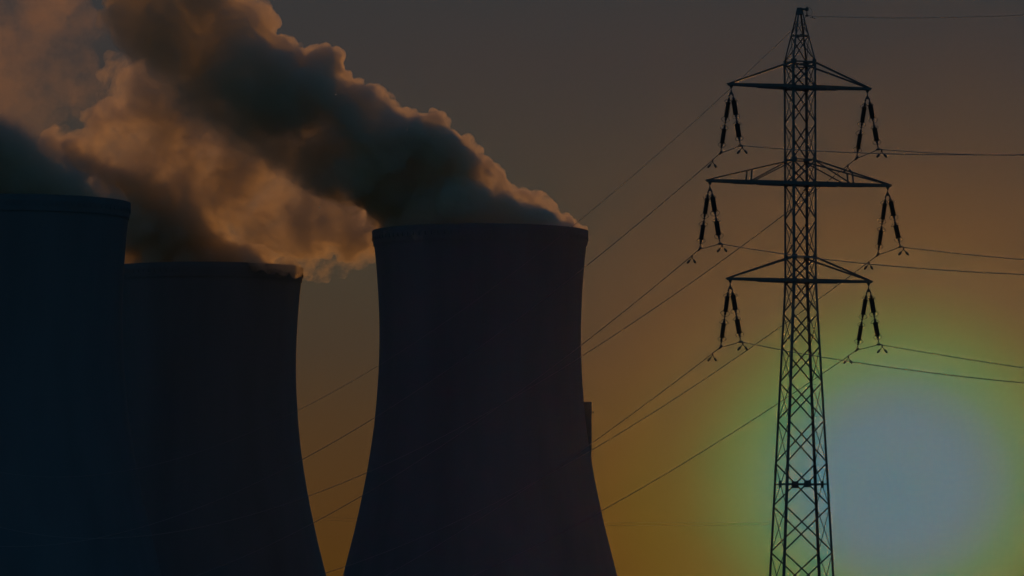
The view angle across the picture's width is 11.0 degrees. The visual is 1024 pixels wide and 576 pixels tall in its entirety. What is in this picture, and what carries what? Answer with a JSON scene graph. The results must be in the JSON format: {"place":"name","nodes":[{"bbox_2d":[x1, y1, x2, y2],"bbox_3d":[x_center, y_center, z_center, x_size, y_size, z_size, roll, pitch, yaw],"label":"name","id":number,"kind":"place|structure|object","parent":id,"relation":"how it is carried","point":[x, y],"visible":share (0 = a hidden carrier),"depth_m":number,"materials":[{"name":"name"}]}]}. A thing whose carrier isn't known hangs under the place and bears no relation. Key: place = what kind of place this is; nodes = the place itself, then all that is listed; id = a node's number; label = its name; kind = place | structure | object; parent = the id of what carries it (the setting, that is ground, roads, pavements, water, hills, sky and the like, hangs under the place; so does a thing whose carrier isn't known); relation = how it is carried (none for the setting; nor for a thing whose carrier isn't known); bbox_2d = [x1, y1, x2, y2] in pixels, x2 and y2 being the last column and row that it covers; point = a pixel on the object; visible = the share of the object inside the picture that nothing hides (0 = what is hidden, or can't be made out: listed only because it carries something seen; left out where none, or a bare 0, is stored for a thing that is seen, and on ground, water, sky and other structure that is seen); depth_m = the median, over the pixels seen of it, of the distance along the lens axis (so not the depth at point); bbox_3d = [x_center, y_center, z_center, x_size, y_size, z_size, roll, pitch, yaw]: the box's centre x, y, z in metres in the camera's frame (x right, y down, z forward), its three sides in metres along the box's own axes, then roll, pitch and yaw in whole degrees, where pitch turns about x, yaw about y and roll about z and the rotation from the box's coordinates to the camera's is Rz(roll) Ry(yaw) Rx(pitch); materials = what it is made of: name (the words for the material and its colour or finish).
{"place":"outdoors","nodes":[
{"label":"outdoors","id":0,"kind":"place"},
{"bbox_2d":[0,194,161,575],"bbox_3d":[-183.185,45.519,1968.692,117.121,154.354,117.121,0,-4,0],"label":"cooling tower","id":1,"kind":"structure","parent":0,"point":[64,418],"depth_m":1933.51,"materials":[{"name":"concrete"}]},
{"bbox_2d":[122,262,326,575],"bbox_3d":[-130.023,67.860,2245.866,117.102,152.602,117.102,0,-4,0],"label":"cooling tower","id":2,"kind":"structure","parent":0,"point":[209,351],"depth_m":2210.42,"materials":[{"name":"concrete"}]},
{"bbox_2d":[343,223,616,575],"bbox_3d":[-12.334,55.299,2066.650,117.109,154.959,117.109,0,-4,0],"label":"cooling tower","id":3,"kind":"structure","parent":0,"point":[431,277],"depth_m":2031.55,"materials":[{"name":"concrete"}]},
{"bbox_2d":[0,0,1023,575],"label":"sky","id":4,"kind":"structure","parent":0,"point":[285,132],"materials":[{"name":"orange"}]},
{"bbox_2d":[330,520,695,525],"bbox_3d":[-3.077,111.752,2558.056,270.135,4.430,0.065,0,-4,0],"label":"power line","id":5,"kind":"object","parent":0,"point":[633,525],"visible":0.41,"depth_m":2557.90,"materials":[{"name":"metal"}]},
{"bbox_2d":[386,341,1022,575],"bbox_3d":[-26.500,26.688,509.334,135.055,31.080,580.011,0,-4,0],"label":"power line","id":6,"kind":"object","parent":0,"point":[738,349],"visible":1,"depth_m":400.79,"materials":[{"name":"metal"}]},
{"bbox_2d":[473,344,1022,575],"bbox_3d":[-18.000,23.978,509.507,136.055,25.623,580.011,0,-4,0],"label":"power line","id":7,"kind":"object","parent":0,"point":[878,351],"visible":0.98,"depth_m":420.77,"materials":[{"name":"metal"}]},
{"label":"ground","id":8,"kind":"structure","parent":0,"visible":0},
{"bbox_2d":[705,6,891,575],"bbox_3d":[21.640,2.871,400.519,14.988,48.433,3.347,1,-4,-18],"label":"lattice pylon","id":9,"kind":"object","parent":8,"relation":"on","point":[794,183],"visible":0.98,"depth_m":400.76,"materials":[{"name":"metal"}]},
{"bbox_2d":[1,9,1020,476],"bbox_3d":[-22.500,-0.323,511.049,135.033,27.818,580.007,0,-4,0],"label":"earth wire","id":10,"kind":"object","parent":9,"relation":"attached to","point":[573,225],"visible":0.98,"depth_m":457.64,"materials":[{"name":"metal"}]},
{"bbox_2d":[697,186,723,250],"bbox_3d":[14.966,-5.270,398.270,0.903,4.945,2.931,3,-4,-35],"label":"insulator set","id":11,"kind":"object","parent":9,"relation":"hanging from","point":[712,198],"visible":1,"depth_m":398.75,"materials":[{"name":"ceramic"}]},
{"bbox_2d":[196,243,1023,575],"bbox_3d":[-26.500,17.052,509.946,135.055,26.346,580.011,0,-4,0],"label":"power line","id":12,"kind":"object","parent":11,"relation":"hanging from","point":[606,325],"visible":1,"depth_m":409.21,"materials":[{"name":"metal"}]},
{"bbox_2d":[718,89,742,154],"bbox_3d":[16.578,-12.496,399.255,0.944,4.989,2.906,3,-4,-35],"label":"insulator set","id":13,"kind":"object","parent":9,"relation":"hanging from","point":[726,116],"visible":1,"depth_m":399.82,"materials":[{"name":"ceramic"}]},
{"bbox_2d":[2,145,1023,546],"bbox_3d":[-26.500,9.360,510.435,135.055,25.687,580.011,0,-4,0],"label":"power line","id":14,"kind":"object","parent":13,"relation":"hanging from","point":[708,165],"visible":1,"depth_m":433.62,"materials":[{"name":"metal"}]},
{"bbox_2d":[718,283,743,348],"bbox_3d":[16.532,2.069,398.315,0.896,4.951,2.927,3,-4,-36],"label":"insulator set","id":15,"kind":"object","parent":9,"relation":"hanging from","point":[725,310],"visible":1,"depth_m":398.87,"materials":[{"name":"ceramic"}]},
{"bbox_2d":[853,93,880,159],"bbox_3d":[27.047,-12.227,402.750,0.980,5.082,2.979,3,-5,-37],"label":"insulator set","id":16,"kind":"object","parent":9,"relation":"hanging from","point":[874,128],"visible":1,"depth_m":403.31,"materials":[{"name":"ceramic"}]},
{"bbox_2d":[0,149,1023,538],"bbox_3d":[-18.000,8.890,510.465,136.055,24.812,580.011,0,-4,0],"label":"power line","id":17,"kind":"object","parent":16,"relation":"hanging from","point":[610,337],"visible":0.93,"depth_m":462.00,"materials":[{"name":"metal"}]},
{"bbox_2d":[854,286,881,351],"bbox_3d":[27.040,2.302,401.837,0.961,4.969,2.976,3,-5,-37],"label":"insulator set","id":18,"kind":"object","parent":9,"relation":"hanging from","point":[873,311],"visible":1,"depth_m":402.38,"materials":[{"name":"ceramic"}]},
{"bbox_2d":[875,190,902,256],"bbox_3d":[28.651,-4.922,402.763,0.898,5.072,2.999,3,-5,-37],"label":"insulator set","id":19,"kind":"object","parent":9,"relation":"hanging from","point":[893,215],"visible":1,"depth_m":403.33,"materials":[{"name":"ceramic"}]},
{"bbox_2d":[317,246,1023,575],"bbox_3d":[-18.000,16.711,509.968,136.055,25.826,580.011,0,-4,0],"label":"power line","id":20,"kind":"object","parent":19,"relation":"hanging from","point":[899,253],"visible":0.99,"depth_m":439.46,"materials":[{"name":"metal"}]}
]}

